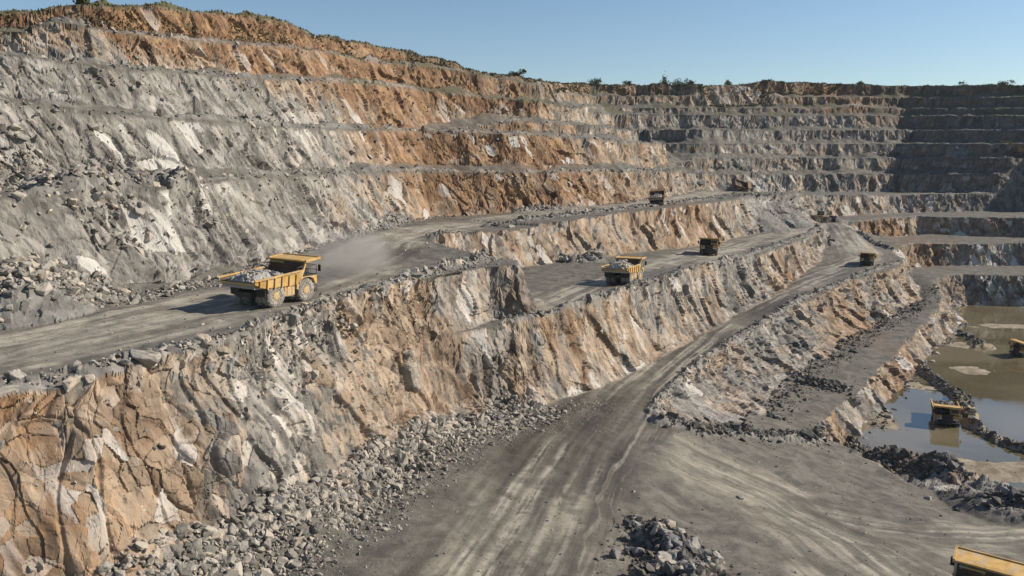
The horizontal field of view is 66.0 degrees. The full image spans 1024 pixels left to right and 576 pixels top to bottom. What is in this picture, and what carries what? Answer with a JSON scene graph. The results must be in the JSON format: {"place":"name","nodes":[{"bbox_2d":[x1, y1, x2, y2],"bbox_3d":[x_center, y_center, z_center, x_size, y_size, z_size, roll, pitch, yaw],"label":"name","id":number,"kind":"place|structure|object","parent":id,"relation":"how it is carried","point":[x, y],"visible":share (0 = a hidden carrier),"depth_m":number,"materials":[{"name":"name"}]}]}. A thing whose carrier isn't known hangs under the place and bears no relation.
{"place":"outdoors","nodes":[
{"label":"outdoors","id":0,"kind":"place"},
{"bbox_2d":[2,0,997,86],"bbox_3d":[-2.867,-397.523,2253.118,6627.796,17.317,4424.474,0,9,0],"label":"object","id":1,"kind":"structure","parent":0,"point":[163,3],"depth_m":132.40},
{"bbox_2d":[72,0,90,3],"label":"bush","id":2,"kind":"object","parent":1,"relation":"on","point":[82,1],"visible":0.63,"depth_m":110.94,"materials":[{"name":"green plant"}]},
{"bbox_2d":[0,0,1023,107],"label":"grass","id":3,"kind":"structure","parent":1,"relation":"on","point":[562,89],"depth_m":195.54,"materials":[{"name":"plant"}]},
{"bbox_2d":[509,69,526,75],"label":"bush","id":4,"kind":"object","parent":1,"relation":"on","point":[522,72],"visible":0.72,"depth_m":225.22,"materials":[{"name":"green plant"}]},
{"bbox_2d":[0,4,1023,575],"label":"rock face","id":5,"kind":"object","parent":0,"point":[210,458],"visible":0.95,"depth_m":105.21},
{"bbox_2d":[9,123,20,129],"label":"boulder","id":6,"kind":"object","parent":5,"relation":"on","point":[13,126],"visible":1,"depth_m":79.01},
{"bbox_2d":[4,133,29,139],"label":"boulder","id":7,"kind":"object","parent":5,"relation":"on","point":[21,136],"visible":1,"depth_m":79.15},
{"bbox_2d":[34,149,43,157],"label":"boulder","id":8,"kind":"object","parent":5,"relation":"on","point":[38,152],"visible":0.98,"depth_m":80.25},
{"bbox_2d":[83,374,94,382],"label":"boulder","id":9,"kind":"object","parent":5,"relation":"on","point":[89,378],"visible":1,"depth_m":43.46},
{"bbox_2d":[92,190,105,200],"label":"boulder","id":10,"kind":"object","parent":5,"relation":"on","point":[98,195],"visible":1,"depth_m":72.36,"materials":[{"name":"stone"}]},
{"bbox_2d":[97,561,113,571],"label":"boulder","id":11,"kind":"object","parent":5,"relation":"on","point":[106,566],"visible":1,"depth_m":41.83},
{"bbox_2d":[119,562,132,569],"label":"boulder","id":12,"kind":"object","parent":5,"relation":"on","point":[124,566],"visible":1,"depth_m":42.19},
{"bbox_2d":[135,207,145,214],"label":"boulder","id":13,"kind":"object","parent":5,"relation":"on","point":[139,211],"visible":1,"depth_m":76.37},
{"bbox_2d":[169,544,182,556],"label":"boulder","id":14,"kind":"object","parent":5,"relation":"on","point":[176,549],"visible":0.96,"depth_m":44.57,"materials":[{"name":"stone"}]},
{"bbox_2d":[176,522,187,533],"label":"boulder","id":15,"kind":"object","parent":5,"relation":"on","point":[182,527],"visible":0.76,"depth_m":46.05,"materials":[{"name":"stone"}]},
{"bbox_2d":[176,532,187,540],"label":"boulder","id":16,"kind":"object","parent":5,"relation":"on","point":[181,536],"visible":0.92,"depth_m":45.47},
{"bbox_2d":[179,359,185,369],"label":"boulder","id":17,"kind":"object","parent":5,"relation":"on","point":[182,364],"visible":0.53,"depth_m":49.00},
{"bbox_2d":[202,525,217,536],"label":"boulder","id":18,"kind":"object","parent":5,"relation":"on","point":[210,528],"visible":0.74,"depth_m":47.19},
{"bbox_2d":[207,361,216,372],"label":"boulder","id":19,"kind":"object","parent":5,"relation":"on","point":[211,368],"visible":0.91,"depth_m":50.75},
{"bbox_2d":[227,522,235,534],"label":"boulder","id":20,"kind":"object","parent":5,"relation":"on","point":[231,528],"visible":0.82,"depth_m":48.34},
{"bbox_2d":[230,514,239,524],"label":"boulder","id":21,"kind":"object","parent":5,"relation":"on","point":[234,519],"visible":0.86,"depth_m":49.02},
{"bbox_2d":[240,529,250,540],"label":"boulder","id":22,"kind":"object","parent":5,"relation":"on","point":[245,532],"visible":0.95,"depth_m":48.53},
{"bbox_2d":[253,501,264,512],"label":"boulder","id":23,"kind":"object","parent":5,"relation":"on","point":[257,505],"visible":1,"depth_m":50.52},
{"bbox_2d":[258,513,271,523],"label":"boulder","id":24,"kind":"object","parent":5,"relation":"on","point":[266,517],"visible":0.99,"depth_m":50.01,"materials":[{"name":"stone"}]},
{"bbox_2d":[263,358,274,366],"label":"boulder","id":25,"kind":"object","parent":5,"relation":"on","point":[269,362],"visible":0.88,"depth_m":56.21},
{"bbox_2d":[273,495,286,504],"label":"boulder","id":26,"kind":"object","parent":5,"relation":"on","point":[281,499],"visible":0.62,"depth_m":51.38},
{"bbox_2d":[328,469,337,477],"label":"boulder","id":27,"kind":"object","parent":5,"relation":"on","point":[333,472],"visible":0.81,"depth_m":59.44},
{"bbox_2d":[932,464,944,471],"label":"boulder","id":28,"kind":"object","parent":5,"relation":"on","point":[939,469],"visible":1,"depth_m":92.79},
{"bbox_2d":[1007,485,1019,497],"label":"boulder","id":29,"kind":"object","parent":5,"relation":"on","point":[1013,491],"visible":0.46,"depth_m":82.06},
{"bbox_2d":[0,189,1023,575],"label":"haul road","id":30,"kind":"structure","parent":0,"point":[768,505],"depth_m":68.97,"materials":[{"name":"gravel"}]},
{"bbox_2d":[216,253,320,307],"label":"dump truck","id":31,"kind":"object","parent":30,"relation":"on","point":[297,279],"visible":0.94,"depth_m":66.92,"materials":[{"name":"metal"}]},
{"bbox_2d":[223,268,282,289],"bbox_3d":[-21.159,-0.853,66.118,3.629,1.665,4.876,6,10,25],"label":"rock load","id":32,"kind":"object","parent":31,"relation":"in","point":[249,276],"visible":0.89,"depth_m":64.55},
{"bbox_2d":[609,547,619,558],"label":"boulder","id":33,"kind":"object","parent":30,"relation":"on","point":[614,552],"visible":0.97,"depth_m":53.43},
{"bbox_2d":[600,255,646,283],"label":"dump truck","id":34,"kind":"object","parent":30,"relation":"on","point":[635,270],"visible":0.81,"depth_m":114.59,"materials":[{"name":"metal"}]},
{"bbox_2d":[603,259,632,272],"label":"rock load","id":35,"kind":"object","parent":34,"relation":"in","point":[621,264],"visible":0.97,"depth_m":113.12},
{"bbox_2d":[648,189,665,204],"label":"dump truck","id":36,"kind":"object","parent":30,"relation":"on","point":[658,191],"visible":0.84,"depth_m":186.15,"materials":[{"name":"metal"}]},
{"bbox_2d":[650,193,662,199],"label":"rock load","id":37,"kind":"object","parent":36,"relation":"in","point":[655,195],"visible":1,"depth_m":182.97},
{"bbox_2d":[698,237,720,254],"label":"dump truck","id":38,"kind":"object","parent":30,"relation":"on","point":[709,245],"visible":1,"depth_m":159.57,"materials":[{"name":"metal"}]},
{"bbox_2d":[735,179,751,191],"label":"dump truck","id":39,"kind":"object","parent":30,"relation":"on","point":[743,185],"visible":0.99,"depth_m":278.26,"materials":[{"name":"metal"}]},
{"bbox_2d":[858,252,877,264],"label":"dump truck","id":40,"kind":"object","parent":30,"relation":"on","point":[868,258],"visible":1,"depth_m":194.48,"materials":[{"name":"metal"}]},
{"bbox_2d":[950,546,1023,575],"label":"dump truck","id":41,"kind":"object","parent":30,"relation":"on","point":[966,562],"visible":1,"depth_m":50.10,"materials":[{"name":"metal"}]},
{"bbox_2d":[0,16,1023,395],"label":"quarry terraces","id":42,"kind":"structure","parent":0,"point":[48,310],"depth_m":160.97,"materials":[{"name":"stone"}]},
{"bbox_2d":[0,385,18,393],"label":"boulder","id":43,"kind":"object","parent":42,"relation":"on","point":[6,388],"visible":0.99,"depth_m":41.03,"materials":[{"name":"stone"}]},
{"bbox_2d":[9,369,26,380],"bbox_3d":[-26.502,4.756,42.172,0.868,0.772,0.822,3,10,15],"label":"boulder","id":44,"kind":"object","parent":42,"relation":"on","point":[18,374],"visible":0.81,"depth_m":42.02,"materials":[{"name":"stone"}]},
{"bbox_2d":[12,191,26,200],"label":"boulder","id":45,"kind":"object","parent":42,"relation":"on","point":[18,196],"visible":1,"depth_m":65.77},
{"bbox_2d":[19,261,31,266],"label":"boulder","id":46,"kind":"object","parent":42,"relation":"on","point":[25,263],"visible":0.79,"depth_m":61.89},
{"bbox_2d":[24,181,36,188],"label":"boulder","id":47,"kind":"object","parent":42,"relation":"on","point":[28,184],"visible":0.78,"depth_m":74.39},
{"bbox_2d":[26,281,36,289],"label":"boulder","id":48,"kind":"object","parent":42,"relation":"on","point":[32,286],"visible":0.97,"depth_m":60.28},
{"bbox_2d":[27,259,39,267],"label":"boulder","id":49,"kind":"object","parent":42,"relation":"on","point":[35,264],"visible":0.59,"depth_m":62.48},
{"bbox_2d":[36,274,47,280],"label":"boulder","id":50,"kind":"object","parent":42,"relation":"on","point":[39,277],"visible":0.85,"depth_m":61.55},
{"bbox_2d":[35,282,51,295],"bbox_3d":[-36.303,0.161,60.921,1.084,1.011,1.102,0,22,1],"label":"boulder","id":51,"kind":"object","parent":42,"relation":"on","point":[43,288],"visible":1,"depth_m":60.74,"materials":[{"name":"stone"}]},
{"bbox_2d":[62,375,80,392],"bbox_3d":[-23.958,5.223,42.968,0.594,0.794,1.118,12,20,30],"label":"boulder","id":52,"kind":"object","parent":42,"relation":"on","point":[69,383],"visible":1,"depth_m":42.64,"materials":[{"name":"stone"}]},
{"bbox_2d":[81,291,92,299],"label":"boulder","id":53,"kind":"object","parent":42,"relation":"on","point":[87,295],"visible":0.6,"depth_m":63.93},
{"bbox_2d":[120,359,138,364],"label":"boulder","id":54,"kind":"object","parent":42,"relation":"on","point":[124,362],"visible":1,"depth_m":45.90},
{"bbox_2d":[129,349,160,368],"bbox_3d":[-21.950,4.276,47.296,1.694,1.342,1.364,-10,18,-21],"label":"boulder","id":55,"kind":"object","parent":42,"relation":"on","point":[148,359],"visible":0.95,"depth_m":46.95,"materials":[{"name":"stone"}]},
{"bbox_2d":[158,350,170,362],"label":"boulder","id":56,"kind":"object","parent":42,"relation":"on","point":[164,356],"visible":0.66,"depth_m":48.12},
{"bbox_2d":[160,180,173,187],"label":"boulder","id":57,"kind":"object","parent":42,"relation":"on","point":[169,184],"visible":0.96,"depth_m":80.55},
{"bbox_2d":[194,333,211,341],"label":"boulder","id":58,"kind":"object","parent":42,"relation":"on","point":[201,337],"visible":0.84,"depth_m":51.06,"materials":[{"name":"stone"}]},
{"bbox_2d":[218,344,230,353],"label":"boulder","id":59,"kind":"object","parent":42,"relation":"on","point":[225,349],"visible":1,"depth_m":52.18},
{"bbox_2d":[239,331,260,337],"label":"boulder","id":60,"kind":"object","parent":42,"relation":"on","point":[243,334],"visible":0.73,"depth_m":54.25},
{"bbox_2d":[289,313,301,325],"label":"boulder","id":61,"kind":"object","parent":42,"relation":"on","point":[295,318],"visible":1,"depth_m":60.45,"materials":[{"name":"stone"}]},
{"bbox_2d":[0,2,1023,575],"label":"rubble","id":62,"kind":"object","parent":42,"relation":"on","point":[446,430],"visible":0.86,"depth_m":73.88,"materials":[{"name":"stone"}]},
{"bbox_2d":[67,198,77,204],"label":"boulder","id":63,"kind":"object","parent":62,"relation":"on","point":[72,201],"visible":1,"depth_m":69.45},
{"bbox_2d":[162,562,174,569],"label":"boulder","id":64,"kind":"object","parent":62,"relation":"on","point":[166,565],"visible":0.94,"depth_m":43.51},
{"bbox_2d":[175,564,182,574],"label":"boulder","id":65,"kind":"object","parent":62,"relation":"on","point":[179,568],"visible":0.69,"depth_m":43.90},
{"bbox_2d":[183,561,194,570],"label":"boulder","id":66,"kind":"object","parent":62,"relation":"on","point":[190,565],"visible":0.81,"depth_m":44.71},
{"bbox_2d":[187,540,202,553],"bbox_3d":[-18.393,15.244,45.687,0.799,0.745,0.812,-18,37,-40],"label":"boulder","id":67,"kind":"object","parent":62,"relation":"on","point":[193,547],"visible":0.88,"depth_m":45.58,"materials":[{"name":"stone"}]},
{"bbox_2d":[191,553,205,560],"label":"boulder","id":68,"kind":"object","parent":62,"relation":"on","point":[201,556],"visible":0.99,"depth_m":45.47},
{"bbox_2d":[203,545,215,554],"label":"boulder","id":69,"kind":"object","parent":62,"relation":"on","point":[210,548],"visible":0.91,"depth_m":46.21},
{"bbox_2d":[205,557,217,564],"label":"boulder","id":70,"kind":"object","parent":62,"relation":"on","point":[212,561],"visible":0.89,"depth_m":45.80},
{"bbox_2d":[233,542,240,553],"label":"boulder","id":71,"kind":"object","parent":62,"relation":"on","point":[236,550],"visible":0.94,"depth_m":47.73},
{"bbox_2d":[227,539,238,544],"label":"boulder","id":72,"kind":"object","parent":71,"relation":"on","point":[236,541],"visible":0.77,"depth_m":47.70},
{"bbox_2d":[223,535,235,542],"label":"boulder","id":73,"kind":"object","parent":72,"relation":"on","point":[229,538],"visible":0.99,"depth_m":47.68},
{"bbox_2d":[233,561,242,575],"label":"boulder","id":74,"kind":"object","parent":62,"relation":"on","point":[238,566],"visible":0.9,"depth_m":46.86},
{"bbox_2d":[239,541,248,551],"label":"boulder","id":75,"kind":"object","parent":62,"relation":"on","point":[244,546],"visible":0.9,"depth_m":48.00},
{"bbox_2d":[241,517,251,526],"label":"boulder","id":76,"kind":"object","parent":62,"relation":"on","point":[246,522],"visible":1,"depth_m":49.34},
{"bbox_2d":[250,537,259,546],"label":"boulder","id":77,"kind":"object","parent":62,"relation":"on","point":[256,542],"visible":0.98,"depth_m":48.59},
{"bbox_2d":[260,537,271,549],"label":"boulder","id":78,"kind":"object","parent":62,"relation":"on","point":[266,544],"visible":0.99,"depth_m":48.82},
{"bbox_2d":[266,483,276,491],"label":"boulder","id":79,"kind":"object","parent":62,"relation":"on","point":[273,487],"visible":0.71,"depth_m":51.99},
{"bbox_2d":[267,502,281,512],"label":"boulder","id":80,"kind":"object","parent":62,"relation":"on","point":[276,507],"visible":1,"depth_m":50.73,"materials":[{"name":"stone"}]},
{"bbox_2d":[274,562,283,573],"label":"boulder","id":81,"kind":"object","parent":62,"relation":"on","point":[277,570],"visible":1,"depth_m":48.15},
{"bbox_2d":[292,537,302,548],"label":"boulder","id":82,"kind":"object","parent":62,"relation":"on","point":[296,541],"visible":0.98,"depth_m":49.98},
{"bbox_2d":[299,509,311,523],"bbox_3d":[-13.730,15.046,51.729,0.880,0.820,0.894,3,17,23],"label":"boulder","id":83,"kind":"object","parent":62,"relation":"on","point":[303,513],"visible":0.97,"depth_m":51.64,"materials":[{"name":"stone"}]},
{"bbox_2d":[318,490,327,500],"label":"boulder","id":84,"kind":"object","parent":62,"relation":"on","point":[323,493],"visible":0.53,"depth_m":55.54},
{"bbox_2d":[335,488,347,498],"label":"boulder","id":85,"kind":"object","parent":62,"relation":"on","point":[343,494],"visible":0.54,"depth_m":57.35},
{"bbox_2d":[357,472,366,480],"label":"boulder","id":86,"kind":"object","parent":62,"relation":"on","point":[362,476],"visible":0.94,"depth_m":60.78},
{"bbox_2d":[369,481,381,493],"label":"boulder","id":87,"kind":"object","parent":62,"relation":"on","point":[373,485],"visible":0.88,"depth_m":60.22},
{"bbox_2d":[632,547,644,557],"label":"boulder","id":88,"kind":"object","parent":62,"relation":"on","point":[637,552],"visible":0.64,"depth_m":54.23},
{"bbox_2d":[655,551,671,562],"bbox_3d":[10.080,18.184,52.540,0.977,1.001,1.199,6,11,33],"label":"boulder","id":89,"kind":"object","parent":62,"relation":"on","point":[662,556],"visible":0.62,"depth_m":52.40,"materials":[{"name":"stone"}]},
{"bbox_2d":[667,549,677,560],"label":"boulder","id":90,"kind":"object","parent":89,"relation":"on","point":[674,556],"visible":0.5,"depth_m":52.66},
{"bbox_2d":[658,526,672,534],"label":"boulder","id":91,"kind":"object","parent":62,"relation":"on","point":[662,531],"visible":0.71,"depth_m":55.72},
{"bbox_2d":[663,562,676,575],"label":"boulder","id":92,"kind":"object","parent":62,"relation":"on","point":[669,569],"visible":1,"depth_m":49.14,"materials":[{"name":"stone"}]},
{"bbox_2d":[662,532,679,539],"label":"boulder","id":93,"kind":"object","parent":62,"relation":"on","point":[665,534],"visible":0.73,"depth_m":54.95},
{"bbox_2d":[671,540,682,546],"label":"boulder","id":94,"kind":"object","parent":62,"relation":"on","point":[677,543],"visible":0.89,"depth_m":54.05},
{"bbox_2d":[679,562,695,575],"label":"boulder","id":95,"kind":"object","parent":62,"relation":"on","point":[687,565],"visible":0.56,"depth_m":48.72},
{"bbox_2d":[687,537,700,549],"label":"boulder","id":96,"kind":"object","parent":62,"relation":"on","point":[694,541],"visible":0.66,"depth_m":54.88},
{"bbox_2d":[701,549,714,554],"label":"boulder","id":97,"kind":"object","parent":62,"relation":"on","point":[707,551],"visible":0.78,"depth_m":54.93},
{"bbox_2d":[930,461,941,467],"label":"boulder","id":98,"kind":"object","parent":62,"relation":"on","point":[937,464],"visible":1,"depth_m":93.13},
{"bbox_2d":[810,211,838,222],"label":"wheel loader","id":99,"kind":"object","parent":42,"relation":"on","point":[819,216],"visible":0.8,"depth_m":236.63,"materials":[{"name":"paint"}]},
{"bbox_2d":[994,140,1023,154],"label":"excavator","id":100,"kind":"object","parent":42,"relation":"on","point":[1019,149],"visible":1,"depth_m":291.81,"materials":[{"name":"metal"}]},
{"bbox_2d":[0,0,1023,85],"label":"sky","id":101,"kind":"structure","parent":0,"point":[705,42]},
{"bbox_2d":[140,229,1023,575],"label":"pit floor","id":102,"kind":"structure","parent":0,"point":[666,491],"depth_m":79.06,"materials":[{"name":"gravel"}]},
{"bbox_2d":[242,553,256,563],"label":"boulder","id":103,"kind":"object","parent":102,"relation":"on","point":[247,558],"visible":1,"depth_m":47.66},
{"bbox_2d":[286,548,297,557],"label":"boulder","id":104,"kind":"object","parent":102,"relation":"on","point":[291,553],"visible":1,"depth_m":49.29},
{"bbox_2d":[289,562,300,567],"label":"boulder","id":105,"kind":"object","parent":102,"relation":"on","point":[294,564],"visible":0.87,"depth_m":48.57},
{"bbox_2d":[310,523,322,532],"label":"boulder","id":106,"kind":"object","parent":102,"relation":"on","point":[316,528],"visible":1,"depth_m":51.41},
{"bbox_2d":[329,493,339,502],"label":"boulder","id":107,"kind":"object","parent":102,"relation":"on","point":[333,497],"visible":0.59,"depth_m":56.16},
{"bbox_2d":[396,448,407,465],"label":"boulder","id":108,"kind":"object","parent":102,"relation":"on","point":[401,455],"visible":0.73,"depth_m":65.69,"materials":[{"name":"stone"}]},
{"bbox_2d":[650,522,662,534],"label":"boulder","id":109,"kind":"object","parent":102,"relation":"on","point":[656,528],"visible":0.98,"depth_m":55.85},
{"bbox_2d":[664,519,675,527],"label":"boulder","id":110,"kind":"object","parent":102,"relation":"on","point":[670,523],"visible":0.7,"depth_m":56.86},
{"bbox_2d":[677,550,686,559],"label":"boulder","id":111,"kind":"object","parent":102,"relation":"on","point":[681,554],"visible":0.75,"depth_m":52.60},
{"bbox_2d":[683,541,694,552],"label":"boulder","id":112,"kind":"object","parent":102,"relation":"on","point":[689,546],"visible":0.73,"depth_m":53.87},
{"bbox_2d":[710,551,724,564],"bbox_3d":[14.527,19.235,55.865,1.016,0.830,1.488,42,4,34],"label":"boulder","id":113,"kind":"object","parent":102,"relation":"on","point":[718,558],"visible":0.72,"depth_m":55.40,"materials":[{"name":"stone"}]},
{"bbox_2d":[1000,485,1009,493],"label":"boulder","id":114,"kind":"object","parent":102,"relation":"on","point":[1003,488],"visible":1,"depth_m":82.33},
{"bbox_2d":[849,304,1023,482],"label":"pond bed","id":115,"kind":"object","parent":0,"point":[993,471],"visible":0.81,"depth_m":114.88,"materials":[{"name":"soil"}]},
{"bbox_2d":[930,398,963,425],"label":"dump truck","id":116,"kind":"object","parent":115,"relation":"on","point":[946,414],"visible":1,"depth_m":116.33,"materials":[{"name":"metal"}]},
{"bbox_2d":[933,400,955,405],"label":"rock load","id":117,"kind":"object","parent":116,"relation":"in","point":[947,402],"visible":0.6,"depth_m":120.01},
{"bbox_2d":[1008,339,1023,356],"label":"dump truck","id":118,"kind":"object","parent":115,"relation":"on","point":[1017,348],"visible":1,"depth_m":157.72,"materials":[{"name":"metal"}]},
{"bbox_2d":[852,305,1023,490],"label":"water","id":119,"kind":"structure","parent":0,"point":[997,393],"depth_m":129.18,"materials":[{"name":"liquid"}]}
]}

